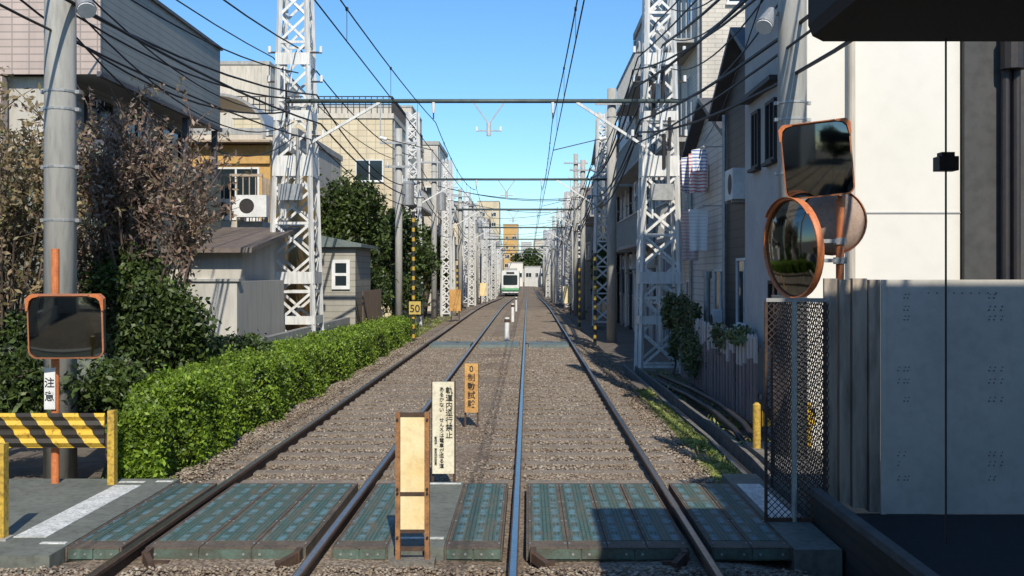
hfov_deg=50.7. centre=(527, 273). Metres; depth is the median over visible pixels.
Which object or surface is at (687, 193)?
window
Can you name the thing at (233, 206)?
air conditioner
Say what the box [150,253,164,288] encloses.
window
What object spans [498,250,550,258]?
catenary beam
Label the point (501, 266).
utility pole
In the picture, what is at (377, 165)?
window
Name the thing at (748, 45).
overhead wire
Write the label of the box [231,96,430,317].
apartment block
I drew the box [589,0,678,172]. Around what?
overhead wire
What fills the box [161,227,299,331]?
house
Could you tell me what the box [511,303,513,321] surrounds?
marker post
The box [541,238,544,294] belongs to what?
utility pole
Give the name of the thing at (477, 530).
crossing deck
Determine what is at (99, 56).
overhead wire
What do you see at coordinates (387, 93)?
contact wire
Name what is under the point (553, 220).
utility pole
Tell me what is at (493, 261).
lattice tower
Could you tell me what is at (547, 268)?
utility pole
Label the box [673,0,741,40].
overhead wire
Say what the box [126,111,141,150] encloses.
window
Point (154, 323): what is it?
shrub
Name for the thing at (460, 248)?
utility pole
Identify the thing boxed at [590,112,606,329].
lattice tower
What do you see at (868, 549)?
platform edge
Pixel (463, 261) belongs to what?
lattice tower
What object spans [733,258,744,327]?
window
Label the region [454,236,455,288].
house
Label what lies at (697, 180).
hanging laundry
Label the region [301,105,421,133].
railing
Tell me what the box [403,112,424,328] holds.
lattice tower
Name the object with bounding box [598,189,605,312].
house
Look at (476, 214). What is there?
utility pole
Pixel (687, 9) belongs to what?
overhead wire
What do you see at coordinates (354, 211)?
tree
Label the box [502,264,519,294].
tram
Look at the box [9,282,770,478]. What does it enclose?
ground
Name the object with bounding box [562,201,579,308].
utility pole
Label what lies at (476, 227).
transformer
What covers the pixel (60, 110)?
utility pole
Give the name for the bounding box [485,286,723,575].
railway track
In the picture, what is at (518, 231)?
catenary beam
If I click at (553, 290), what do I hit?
utility pole
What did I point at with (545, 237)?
utility pole
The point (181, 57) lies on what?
overhead wire
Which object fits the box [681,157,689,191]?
hanging laundry
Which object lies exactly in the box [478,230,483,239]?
transformer
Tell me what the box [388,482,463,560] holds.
road infill
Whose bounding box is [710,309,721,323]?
air conditioner
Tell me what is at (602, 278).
tree
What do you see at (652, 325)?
conduit
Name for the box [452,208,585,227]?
catenary beam
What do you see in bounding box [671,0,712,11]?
overhead wire
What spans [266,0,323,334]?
lattice tower
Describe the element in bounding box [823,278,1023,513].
metal partition
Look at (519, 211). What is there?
overhead wire
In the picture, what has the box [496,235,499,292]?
lattice tower
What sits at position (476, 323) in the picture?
railway track
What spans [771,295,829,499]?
fence
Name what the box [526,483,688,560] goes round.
crossing deck
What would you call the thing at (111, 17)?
overhead wire
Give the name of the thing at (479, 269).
house
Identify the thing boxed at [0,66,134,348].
tree
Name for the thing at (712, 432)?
drain kerb
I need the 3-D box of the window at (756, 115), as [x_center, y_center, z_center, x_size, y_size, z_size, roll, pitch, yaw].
[3.550,-2.075,16.950,0.100,0.950,0.580,0,0,0]
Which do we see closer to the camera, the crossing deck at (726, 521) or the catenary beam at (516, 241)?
the crossing deck at (726, 521)
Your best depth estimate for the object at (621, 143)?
51.20 m
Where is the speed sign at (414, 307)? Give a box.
[409,301,420,313]
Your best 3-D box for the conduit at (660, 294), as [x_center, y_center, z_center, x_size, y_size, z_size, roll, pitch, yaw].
[4.430,-2.564,36.000,0.140,9.929,0.200,0,0,0]
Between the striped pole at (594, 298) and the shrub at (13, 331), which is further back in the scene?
the striped pole at (594, 298)
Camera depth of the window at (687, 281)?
32.61 m
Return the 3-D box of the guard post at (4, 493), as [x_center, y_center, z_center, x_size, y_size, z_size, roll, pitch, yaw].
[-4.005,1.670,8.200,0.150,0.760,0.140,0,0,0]
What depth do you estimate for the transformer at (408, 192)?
40.80 m
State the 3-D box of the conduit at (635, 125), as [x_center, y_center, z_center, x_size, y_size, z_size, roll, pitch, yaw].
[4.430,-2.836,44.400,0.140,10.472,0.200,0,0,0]
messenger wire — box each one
[340,0,512,255]
[531,0,577,256]
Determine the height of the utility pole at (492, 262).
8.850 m
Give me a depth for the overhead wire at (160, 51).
17.43 m
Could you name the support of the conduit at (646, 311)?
attached to the apartment block at (626, 233)
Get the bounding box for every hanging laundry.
[680,160,689,192]
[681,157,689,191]
[681,211,698,259]
[689,154,707,192]
[689,208,707,250]
[691,149,705,171]
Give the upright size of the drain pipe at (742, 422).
0.220 m
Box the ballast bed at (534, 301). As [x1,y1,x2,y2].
[16,286,797,575]
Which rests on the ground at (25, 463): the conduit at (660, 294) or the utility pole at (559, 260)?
the utility pole at (559, 260)
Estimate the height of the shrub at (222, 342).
1.546 m
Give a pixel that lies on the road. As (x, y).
(33, 502)
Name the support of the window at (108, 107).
in the apartment house at (21, 48)
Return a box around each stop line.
[13,485,140,537]
[737,484,791,516]
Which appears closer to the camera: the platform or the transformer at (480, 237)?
the platform
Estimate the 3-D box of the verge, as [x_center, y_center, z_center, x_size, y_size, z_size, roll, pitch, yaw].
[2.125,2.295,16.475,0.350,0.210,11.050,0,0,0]
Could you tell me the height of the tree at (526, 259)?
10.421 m
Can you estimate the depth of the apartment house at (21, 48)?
20.72 m
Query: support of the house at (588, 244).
on the ground at (25, 463)
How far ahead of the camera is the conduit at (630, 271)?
46.46 m
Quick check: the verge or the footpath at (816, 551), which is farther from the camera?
the verge
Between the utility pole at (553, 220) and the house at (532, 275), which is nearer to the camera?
the utility pole at (553, 220)
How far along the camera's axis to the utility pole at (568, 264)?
77.87 m
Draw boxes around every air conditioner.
[221,199,244,220]
[236,195,268,219]
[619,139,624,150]
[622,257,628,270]
[625,122,632,138]
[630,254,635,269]
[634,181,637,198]
[645,251,655,269]
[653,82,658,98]
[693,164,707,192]
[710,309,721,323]
[725,168,744,203]
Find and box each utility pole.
[40,0,96,478]
[380,128,416,316]
[421,151,447,322]
[437,185,459,315]
[454,189,469,309]
[462,198,478,305]
[474,203,482,304]
[477,206,487,302]
[477,212,483,304]
[479,240,491,301]
[489,234,493,296]
[500,241,501,291]
[540,248,543,291]
[541,234,550,292]
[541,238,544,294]
[543,243,550,296]
[546,234,555,302]
[547,216,555,289]
[550,211,559,303]
[553,226,560,299]
[558,192,573,308]
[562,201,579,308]
[564,154,587,314]
[570,160,594,318]
[595,88,628,341]
[755,0,810,456]
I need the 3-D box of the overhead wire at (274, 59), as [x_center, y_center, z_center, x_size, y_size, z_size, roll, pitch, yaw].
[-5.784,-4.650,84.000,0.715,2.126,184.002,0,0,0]
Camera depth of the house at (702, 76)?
30.79 m
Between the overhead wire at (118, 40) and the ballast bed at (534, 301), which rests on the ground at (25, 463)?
the ballast bed at (534, 301)
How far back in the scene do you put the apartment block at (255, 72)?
75.00 m
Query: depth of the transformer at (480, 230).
93.74 m
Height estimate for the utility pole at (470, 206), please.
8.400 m
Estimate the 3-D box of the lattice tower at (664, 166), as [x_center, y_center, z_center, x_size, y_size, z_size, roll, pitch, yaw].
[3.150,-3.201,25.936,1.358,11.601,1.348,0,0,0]
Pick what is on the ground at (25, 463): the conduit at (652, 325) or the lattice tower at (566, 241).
the lattice tower at (566, 241)
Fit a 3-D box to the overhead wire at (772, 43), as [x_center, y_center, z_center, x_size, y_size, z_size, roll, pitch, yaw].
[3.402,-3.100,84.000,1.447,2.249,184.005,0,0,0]
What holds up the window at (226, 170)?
in the house at (258, 181)
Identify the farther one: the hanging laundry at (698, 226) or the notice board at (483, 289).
the notice board at (483, 289)
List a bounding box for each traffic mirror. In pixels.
[24,249,105,483]
[763,118,866,297]
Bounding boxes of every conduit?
[617,131,619,322]
[621,194,623,324]
[625,138,627,326]
[629,116,632,328]
[634,115,636,331]
[645,181,648,334]
[651,123,654,341]
[659,84,661,345]
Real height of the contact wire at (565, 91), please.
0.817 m
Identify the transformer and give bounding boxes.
[402,181,413,204]
[436,192,445,210]
[472,221,477,232]
[478,222,482,232]
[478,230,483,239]
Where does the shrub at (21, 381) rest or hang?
on the ground at (25, 463)
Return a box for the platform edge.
[803,482,939,575]
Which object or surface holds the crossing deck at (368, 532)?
on the ballast bed at (534, 301)
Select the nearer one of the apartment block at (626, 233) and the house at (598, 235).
the apartment block at (626, 233)
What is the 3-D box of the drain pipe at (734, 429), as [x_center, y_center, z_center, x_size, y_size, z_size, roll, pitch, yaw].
[2.917,2.285,19.049,0.224,0.220,9.907,0,0,-1]
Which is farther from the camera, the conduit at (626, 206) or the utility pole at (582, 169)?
the utility pole at (582, 169)
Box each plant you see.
[660,287,679,374]
[669,290,756,380]
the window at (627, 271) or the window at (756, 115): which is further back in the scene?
the window at (627, 271)
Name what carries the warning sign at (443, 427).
on the ballast bed at (534, 301)
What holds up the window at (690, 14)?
in the house at (702, 76)
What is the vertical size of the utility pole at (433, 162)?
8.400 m
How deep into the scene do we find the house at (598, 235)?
58.74 m
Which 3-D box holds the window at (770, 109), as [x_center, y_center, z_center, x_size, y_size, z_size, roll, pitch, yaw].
[3.550,-2.075,15.900,0.100,0.950,0.680,0,0,0]
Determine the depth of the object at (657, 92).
36.00 m
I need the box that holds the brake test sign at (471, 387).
[464,363,478,427]
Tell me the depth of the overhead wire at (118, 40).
20.46 m
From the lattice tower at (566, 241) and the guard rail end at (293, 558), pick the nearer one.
the guard rail end at (293, 558)
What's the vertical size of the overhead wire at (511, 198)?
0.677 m
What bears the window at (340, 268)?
in the shed
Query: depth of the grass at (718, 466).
13.97 m
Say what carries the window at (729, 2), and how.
in the house at (702, 76)
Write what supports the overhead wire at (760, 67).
attached to the lattice tower at (547, 272)
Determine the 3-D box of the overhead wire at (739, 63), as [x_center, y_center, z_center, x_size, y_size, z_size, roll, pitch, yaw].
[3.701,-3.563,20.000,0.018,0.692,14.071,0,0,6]
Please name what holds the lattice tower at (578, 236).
on the ground at (25, 463)
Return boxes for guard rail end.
[142,547,169,570]
[275,547,302,569]
[530,547,554,569]
[662,547,687,571]
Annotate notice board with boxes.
[449,289,460,321]
[480,283,486,303]
[563,286,571,314]
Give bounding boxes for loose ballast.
[0,336,812,575]
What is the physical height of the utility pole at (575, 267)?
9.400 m
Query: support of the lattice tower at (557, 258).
on the ground at (25, 463)
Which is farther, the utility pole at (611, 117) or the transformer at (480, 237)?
the transformer at (480, 237)
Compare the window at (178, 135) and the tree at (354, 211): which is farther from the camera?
the tree at (354, 211)
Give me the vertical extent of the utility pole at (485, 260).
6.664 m
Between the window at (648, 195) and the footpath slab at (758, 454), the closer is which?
the footpath slab at (758, 454)
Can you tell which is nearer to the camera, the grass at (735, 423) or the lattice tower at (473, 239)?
the grass at (735, 423)
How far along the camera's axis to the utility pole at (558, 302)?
96.87 m
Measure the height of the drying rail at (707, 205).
1.386 m
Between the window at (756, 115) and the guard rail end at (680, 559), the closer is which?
the guard rail end at (680, 559)
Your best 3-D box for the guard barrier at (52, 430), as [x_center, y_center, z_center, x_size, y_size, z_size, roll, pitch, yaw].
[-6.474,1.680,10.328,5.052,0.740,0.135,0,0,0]
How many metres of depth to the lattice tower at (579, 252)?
67.69 m
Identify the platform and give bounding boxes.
[808,0,1023,575]
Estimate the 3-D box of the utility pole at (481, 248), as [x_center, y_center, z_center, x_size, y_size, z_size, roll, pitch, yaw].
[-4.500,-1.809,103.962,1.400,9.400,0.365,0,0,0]
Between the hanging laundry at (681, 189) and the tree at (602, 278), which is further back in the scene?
the tree at (602, 278)
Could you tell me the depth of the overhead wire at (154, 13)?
20.25 m
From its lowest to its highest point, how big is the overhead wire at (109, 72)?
1.141 m
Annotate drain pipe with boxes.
[653,377,745,444]
[657,373,752,441]
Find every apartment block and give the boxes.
[220,61,299,127]
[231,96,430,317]
[423,141,457,310]
[477,201,499,238]
[503,224,518,269]
[521,242,531,281]
[534,240,543,283]
[543,230,550,241]
[604,116,632,326]
[616,0,677,347]
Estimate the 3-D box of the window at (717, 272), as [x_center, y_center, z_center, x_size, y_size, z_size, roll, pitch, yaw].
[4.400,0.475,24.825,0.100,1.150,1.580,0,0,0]
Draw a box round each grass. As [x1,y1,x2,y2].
[415,314,455,335]
[632,388,741,482]
[644,368,770,454]
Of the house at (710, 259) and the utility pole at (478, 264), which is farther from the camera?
the utility pole at (478, 264)
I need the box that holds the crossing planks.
[429,341,568,347]
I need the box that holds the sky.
[159,0,641,252]
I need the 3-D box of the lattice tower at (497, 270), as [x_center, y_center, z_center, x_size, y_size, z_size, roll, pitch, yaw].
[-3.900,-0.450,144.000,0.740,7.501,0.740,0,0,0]
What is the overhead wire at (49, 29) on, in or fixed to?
attached to the lattice tower at (297, 167)
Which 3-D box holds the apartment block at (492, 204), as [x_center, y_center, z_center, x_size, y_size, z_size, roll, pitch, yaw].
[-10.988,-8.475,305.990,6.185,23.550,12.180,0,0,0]
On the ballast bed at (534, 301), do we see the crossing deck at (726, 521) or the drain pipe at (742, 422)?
the crossing deck at (726, 521)
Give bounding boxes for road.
[0,479,179,575]
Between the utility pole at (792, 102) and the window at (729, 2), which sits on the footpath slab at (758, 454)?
the utility pole at (792, 102)
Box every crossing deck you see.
[65,483,216,560]
[145,483,357,558]
[331,483,394,559]
[444,483,507,560]
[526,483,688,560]
[669,483,791,560]
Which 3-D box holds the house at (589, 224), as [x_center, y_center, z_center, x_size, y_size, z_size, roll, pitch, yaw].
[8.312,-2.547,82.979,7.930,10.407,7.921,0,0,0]
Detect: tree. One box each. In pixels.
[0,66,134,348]
[9,75,251,412]
[314,165,398,316]
[372,205,442,316]
[422,222,453,317]
[510,247,542,268]
[589,239,619,302]
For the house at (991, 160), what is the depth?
13.90 m
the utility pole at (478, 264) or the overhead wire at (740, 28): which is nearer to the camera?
the overhead wire at (740, 28)
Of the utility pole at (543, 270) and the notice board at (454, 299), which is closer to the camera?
the notice board at (454, 299)
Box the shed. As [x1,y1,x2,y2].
[314,236,377,325]
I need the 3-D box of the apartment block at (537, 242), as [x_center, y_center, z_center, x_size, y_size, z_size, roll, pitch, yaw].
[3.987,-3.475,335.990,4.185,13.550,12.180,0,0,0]
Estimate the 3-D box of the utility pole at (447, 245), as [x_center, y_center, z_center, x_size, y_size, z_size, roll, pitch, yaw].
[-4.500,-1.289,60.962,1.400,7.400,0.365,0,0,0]
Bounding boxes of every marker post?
[389,412,435,568]
[504,317,509,340]
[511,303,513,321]
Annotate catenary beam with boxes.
[286,99,678,150]
[409,178,606,205]
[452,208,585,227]
[466,227,562,241]
[479,239,551,250]
[488,246,550,255]
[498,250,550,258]
[498,253,541,260]
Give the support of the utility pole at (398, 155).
on the ground at (25, 463)
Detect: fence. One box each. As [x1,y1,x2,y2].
[362,289,380,321]
[680,318,761,429]
[764,298,826,521]
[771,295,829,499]
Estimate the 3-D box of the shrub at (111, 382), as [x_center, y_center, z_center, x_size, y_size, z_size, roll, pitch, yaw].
[-4.930,1.652,12.626,0.981,1.521,1.008,0,0,-32]
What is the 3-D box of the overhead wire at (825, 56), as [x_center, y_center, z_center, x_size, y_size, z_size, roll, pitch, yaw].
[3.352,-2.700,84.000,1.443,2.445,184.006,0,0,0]
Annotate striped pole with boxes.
[412,211,414,340]
[456,265,457,315]
[578,263,580,329]
[593,253,596,345]
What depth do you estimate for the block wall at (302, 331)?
24.78 m
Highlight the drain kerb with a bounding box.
[622,364,770,485]
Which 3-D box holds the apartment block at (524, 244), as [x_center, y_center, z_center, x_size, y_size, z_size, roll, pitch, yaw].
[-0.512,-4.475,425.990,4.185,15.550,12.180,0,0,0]
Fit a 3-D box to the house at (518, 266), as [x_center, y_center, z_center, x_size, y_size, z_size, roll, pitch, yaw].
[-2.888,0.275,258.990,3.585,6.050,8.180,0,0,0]
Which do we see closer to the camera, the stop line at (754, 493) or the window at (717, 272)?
the stop line at (754, 493)
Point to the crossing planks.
(495, 344)
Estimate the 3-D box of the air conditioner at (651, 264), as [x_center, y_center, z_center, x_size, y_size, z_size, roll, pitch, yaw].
[4.327,-0.460,38.300,0.305,0.640,0.800,0,0,0]
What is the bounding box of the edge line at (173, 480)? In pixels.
[39,480,460,543]
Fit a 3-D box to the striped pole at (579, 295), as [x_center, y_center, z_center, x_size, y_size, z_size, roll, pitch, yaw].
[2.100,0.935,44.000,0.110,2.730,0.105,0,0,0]
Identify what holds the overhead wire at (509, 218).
attached to the utility pole at (470, 206)
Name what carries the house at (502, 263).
on the ground at (25, 463)
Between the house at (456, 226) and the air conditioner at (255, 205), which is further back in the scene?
the house at (456, 226)
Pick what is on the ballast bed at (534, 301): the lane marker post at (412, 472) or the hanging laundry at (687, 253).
the lane marker post at (412, 472)
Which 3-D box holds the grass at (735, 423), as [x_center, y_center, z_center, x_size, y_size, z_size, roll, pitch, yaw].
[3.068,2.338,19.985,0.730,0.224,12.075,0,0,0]
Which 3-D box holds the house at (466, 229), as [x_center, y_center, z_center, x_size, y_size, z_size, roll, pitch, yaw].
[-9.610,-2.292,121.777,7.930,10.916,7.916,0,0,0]
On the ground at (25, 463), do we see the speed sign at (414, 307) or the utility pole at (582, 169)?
the utility pole at (582, 169)
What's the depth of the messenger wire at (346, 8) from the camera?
21.75 m
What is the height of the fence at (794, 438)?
1.900 m
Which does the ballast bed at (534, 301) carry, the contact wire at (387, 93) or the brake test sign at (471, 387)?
the brake test sign at (471, 387)
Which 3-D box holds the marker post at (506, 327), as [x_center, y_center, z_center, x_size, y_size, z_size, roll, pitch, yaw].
[-0.630,1.710,32.600,0.158,0.780,0.150,0,0,0]
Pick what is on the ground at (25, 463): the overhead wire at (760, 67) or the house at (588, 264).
the house at (588, 264)
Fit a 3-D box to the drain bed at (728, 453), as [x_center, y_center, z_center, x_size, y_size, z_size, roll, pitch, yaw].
[2.555,2.393,18.500,0.210,0.045,15.000,0,0,0]
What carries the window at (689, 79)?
in the house at (702, 76)
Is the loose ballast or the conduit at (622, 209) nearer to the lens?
the loose ballast
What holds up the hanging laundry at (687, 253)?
hanging from the drying rail at (707, 205)
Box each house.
[0,0,222,409]
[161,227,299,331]
[189,93,321,330]
[189,128,342,203]
[454,202,467,264]
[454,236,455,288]
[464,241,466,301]
[465,204,473,293]
[473,218,482,296]
[483,219,490,292]
[499,254,503,270]
[508,262,522,285]
[524,266,540,286]
[579,188,590,306]
[585,139,616,309]
[585,174,593,306]
[593,200,616,315]
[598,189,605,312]
[655,0,744,297]
[680,98,721,361]
[708,27,744,394]
[738,0,959,452]
[960,42,1023,279]
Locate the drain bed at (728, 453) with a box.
[636,374,751,473]
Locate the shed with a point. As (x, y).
(346, 272)
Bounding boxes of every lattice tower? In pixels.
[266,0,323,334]
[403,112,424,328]
[439,159,452,319]
[443,163,455,312]
[462,192,472,306]
[466,207,475,308]
[480,219,487,303]
[483,222,489,299]
[490,229,493,296]
[490,236,495,300]
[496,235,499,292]
[496,249,500,297]
[545,241,549,297]
[550,232,555,301]
[555,207,562,305]
[555,213,562,302]
[561,192,565,306]
[563,192,572,310]
[571,164,587,312]
[578,190,579,262]
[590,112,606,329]
[631,0,687,376]
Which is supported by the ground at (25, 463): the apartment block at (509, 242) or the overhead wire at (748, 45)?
the apartment block at (509, 242)
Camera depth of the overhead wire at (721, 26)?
21.42 m
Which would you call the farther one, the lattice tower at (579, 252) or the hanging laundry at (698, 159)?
the lattice tower at (579, 252)
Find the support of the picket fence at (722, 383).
on the ground at (25, 463)
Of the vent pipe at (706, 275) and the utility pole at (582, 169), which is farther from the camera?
the utility pole at (582, 169)
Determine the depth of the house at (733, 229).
21.69 m
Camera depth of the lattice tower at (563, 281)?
88.70 m
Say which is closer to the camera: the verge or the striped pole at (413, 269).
the verge
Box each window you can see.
[84,94,112,140]
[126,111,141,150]
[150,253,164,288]
[160,125,180,161]
[218,167,260,220]
[332,260,349,288]
[356,160,383,181]
[424,187,430,193]
[526,273,531,277]
[623,271,624,295]
[627,271,628,295]
[646,195,649,226]
[650,265,657,303]
[683,0,693,32]
[685,74,691,122]
[686,280,688,297]
[687,193,688,210]
[714,269,721,308]
[726,0,744,4]
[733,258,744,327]
[747,109,760,172]
[761,97,777,166]
[768,280,776,346]
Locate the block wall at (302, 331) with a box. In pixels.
[260,309,382,344]
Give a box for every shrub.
[0,305,27,349]
[0,339,96,412]
[77,237,230,377]
[77,349,149,478]
[177,327,275,360]
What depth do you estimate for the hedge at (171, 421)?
13.56 m
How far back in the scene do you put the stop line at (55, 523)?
9.09 m
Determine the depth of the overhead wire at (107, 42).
15.17 m
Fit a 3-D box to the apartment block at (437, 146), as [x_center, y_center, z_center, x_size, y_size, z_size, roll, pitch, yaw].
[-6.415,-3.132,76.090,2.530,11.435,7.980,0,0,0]
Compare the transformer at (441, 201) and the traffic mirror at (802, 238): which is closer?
the traffic mirror at (802, 238)
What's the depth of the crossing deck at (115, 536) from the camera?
8.72 m
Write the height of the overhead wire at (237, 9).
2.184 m
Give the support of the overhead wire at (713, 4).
attached to the lattice tower at (598, 150)
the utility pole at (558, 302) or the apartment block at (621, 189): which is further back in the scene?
the utility pole at (558, 302)
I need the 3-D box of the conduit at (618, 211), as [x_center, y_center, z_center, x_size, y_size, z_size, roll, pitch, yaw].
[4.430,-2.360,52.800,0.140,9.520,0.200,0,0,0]
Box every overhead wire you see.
[0,3,488,257]
[20,0,289,113]
[65,0,492,257]
[77,15,289,98]
[77,37,293,156]
[82,18,293,132]
[92,0,293,110]
[92,17,493,255]
[131,0,297,72]
[176,0,479,240]
[223,0,467,215]
[438,186,581,199]
[454,189,577,200]
[464,202,564,212]
[477,212,556,218]
[483,221,555,225]
[549,0,747,250]
[549,30,810,259]
[549,42,851,261]
[550,0,696,242]
[550,0,755,245]
[550,14,807,255]
[573,0,719,213]
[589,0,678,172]
[670,0,763,70]
[670,3,777,99]
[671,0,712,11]
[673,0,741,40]
[704,0,761,140]
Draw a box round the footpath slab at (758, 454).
[744,442,822,473]
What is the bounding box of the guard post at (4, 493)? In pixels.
[0,443,14,540]
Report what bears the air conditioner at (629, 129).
attached to the apartment block at (621, 189)
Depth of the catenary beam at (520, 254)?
175.49 m
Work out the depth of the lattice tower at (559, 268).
109.69 m
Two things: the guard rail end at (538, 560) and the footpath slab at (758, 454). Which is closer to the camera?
the guard rail end at (538, 560)
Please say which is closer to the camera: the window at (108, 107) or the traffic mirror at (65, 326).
the traffic mirror at (65, 326)
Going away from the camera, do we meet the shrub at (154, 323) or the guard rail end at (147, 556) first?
the guard rail end at (147, 556)
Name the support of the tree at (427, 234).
on the ground at (25, 463)
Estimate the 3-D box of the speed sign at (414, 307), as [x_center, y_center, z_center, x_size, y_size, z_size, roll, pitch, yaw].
[-3.490,1.060,33.364,0.360,0.400,0.031,0,0,0]
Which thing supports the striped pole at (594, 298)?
on the ballast bed at (534, 301)
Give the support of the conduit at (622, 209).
attached to the apartment block at (621, 189)
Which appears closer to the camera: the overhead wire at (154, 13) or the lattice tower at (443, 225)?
the overhead wire at (154, 13)
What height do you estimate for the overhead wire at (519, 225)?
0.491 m
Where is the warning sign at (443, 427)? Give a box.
[431,381,455,481]
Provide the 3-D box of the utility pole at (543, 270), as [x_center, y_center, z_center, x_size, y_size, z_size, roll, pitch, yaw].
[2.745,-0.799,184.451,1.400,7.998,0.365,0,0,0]
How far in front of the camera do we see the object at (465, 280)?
115.57 m
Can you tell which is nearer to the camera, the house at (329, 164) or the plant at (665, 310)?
the plant at (665, 310)
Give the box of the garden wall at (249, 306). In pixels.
[177,279,283,338]
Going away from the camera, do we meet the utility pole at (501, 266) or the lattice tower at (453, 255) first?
the lattice tower at (453, 255)
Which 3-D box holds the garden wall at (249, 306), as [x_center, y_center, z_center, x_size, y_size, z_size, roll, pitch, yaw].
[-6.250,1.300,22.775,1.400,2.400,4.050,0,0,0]
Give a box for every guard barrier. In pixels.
[0,410,117,484]
[753,402,815,448]
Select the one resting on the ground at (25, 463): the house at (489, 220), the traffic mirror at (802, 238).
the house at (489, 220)
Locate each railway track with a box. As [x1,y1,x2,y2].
[86,287,520,575]
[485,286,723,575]
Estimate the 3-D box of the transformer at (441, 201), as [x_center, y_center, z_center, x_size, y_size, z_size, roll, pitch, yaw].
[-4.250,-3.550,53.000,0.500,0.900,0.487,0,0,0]
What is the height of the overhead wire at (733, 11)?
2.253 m
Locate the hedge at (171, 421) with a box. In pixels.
[90,314,420,478]
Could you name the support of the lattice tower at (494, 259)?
on the ground at (25, 463)
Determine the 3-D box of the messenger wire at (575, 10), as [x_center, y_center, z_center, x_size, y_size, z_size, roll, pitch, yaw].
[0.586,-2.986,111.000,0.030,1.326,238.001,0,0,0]
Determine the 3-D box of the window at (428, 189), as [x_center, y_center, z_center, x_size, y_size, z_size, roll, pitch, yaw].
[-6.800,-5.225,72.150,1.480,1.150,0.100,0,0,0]
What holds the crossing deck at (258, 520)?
on the ballast bed at (534, 301)
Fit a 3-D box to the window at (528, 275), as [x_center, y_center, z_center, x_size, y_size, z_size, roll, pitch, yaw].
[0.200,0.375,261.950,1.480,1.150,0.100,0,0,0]
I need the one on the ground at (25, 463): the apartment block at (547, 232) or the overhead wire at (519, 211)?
the apartment block at (547, 232)
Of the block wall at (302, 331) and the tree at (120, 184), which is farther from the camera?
the block wall at (302, 331)
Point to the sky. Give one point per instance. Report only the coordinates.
(438, 49)
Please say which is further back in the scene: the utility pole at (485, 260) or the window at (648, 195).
the utility pole at (485, 260)
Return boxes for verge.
[627,381,713,462]
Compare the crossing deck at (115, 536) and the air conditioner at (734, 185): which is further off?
the air conditioner at (734, 185)
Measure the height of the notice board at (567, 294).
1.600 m
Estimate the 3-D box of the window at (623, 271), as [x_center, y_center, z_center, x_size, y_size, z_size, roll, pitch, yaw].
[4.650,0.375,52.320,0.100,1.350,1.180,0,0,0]
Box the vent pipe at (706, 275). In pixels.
[702,271,711,338]
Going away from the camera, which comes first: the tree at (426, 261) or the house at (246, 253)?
the house at (246, 253)
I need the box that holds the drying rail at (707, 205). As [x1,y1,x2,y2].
[688,145,721,208]
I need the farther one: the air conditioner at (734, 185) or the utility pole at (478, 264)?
the utility pole at (478, 264)
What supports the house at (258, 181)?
on the ground at (25, 463)
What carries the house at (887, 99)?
on the ground at (25, 463)
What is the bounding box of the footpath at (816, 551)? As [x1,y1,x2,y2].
[722,474,879,575]
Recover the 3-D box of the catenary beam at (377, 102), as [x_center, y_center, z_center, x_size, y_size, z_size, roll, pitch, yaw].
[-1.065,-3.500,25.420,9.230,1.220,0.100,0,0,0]
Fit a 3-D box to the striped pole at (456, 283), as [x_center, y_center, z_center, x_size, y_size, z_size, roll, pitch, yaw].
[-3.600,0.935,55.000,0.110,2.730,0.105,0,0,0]
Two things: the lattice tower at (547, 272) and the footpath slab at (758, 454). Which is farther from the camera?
the lattice tower at (547, 272)
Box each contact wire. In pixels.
[314,0,512,259]
[533,0,584,251]
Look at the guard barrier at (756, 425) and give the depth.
13.45 m
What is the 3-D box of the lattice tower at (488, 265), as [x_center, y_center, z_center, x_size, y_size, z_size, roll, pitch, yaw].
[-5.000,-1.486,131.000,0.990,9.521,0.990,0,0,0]
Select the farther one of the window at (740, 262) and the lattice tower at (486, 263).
the lattice tower at (486, 263)
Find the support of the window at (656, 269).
in the apartment block at (626, 233)
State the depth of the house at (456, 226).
102.62 m
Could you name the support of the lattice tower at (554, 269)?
on the ground at (25, 463)
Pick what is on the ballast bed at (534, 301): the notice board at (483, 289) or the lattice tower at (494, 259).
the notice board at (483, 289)
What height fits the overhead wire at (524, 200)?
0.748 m
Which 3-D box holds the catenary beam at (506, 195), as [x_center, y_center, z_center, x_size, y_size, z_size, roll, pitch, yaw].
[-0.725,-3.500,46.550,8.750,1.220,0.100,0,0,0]
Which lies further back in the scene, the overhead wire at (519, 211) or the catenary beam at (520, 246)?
the catenary beam at (520, 246)
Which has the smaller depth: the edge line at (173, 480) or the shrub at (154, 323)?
the edge line at (173, 480)
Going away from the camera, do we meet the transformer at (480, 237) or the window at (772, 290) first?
the window at (772, 290)
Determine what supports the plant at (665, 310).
on the ground at (25, 463)

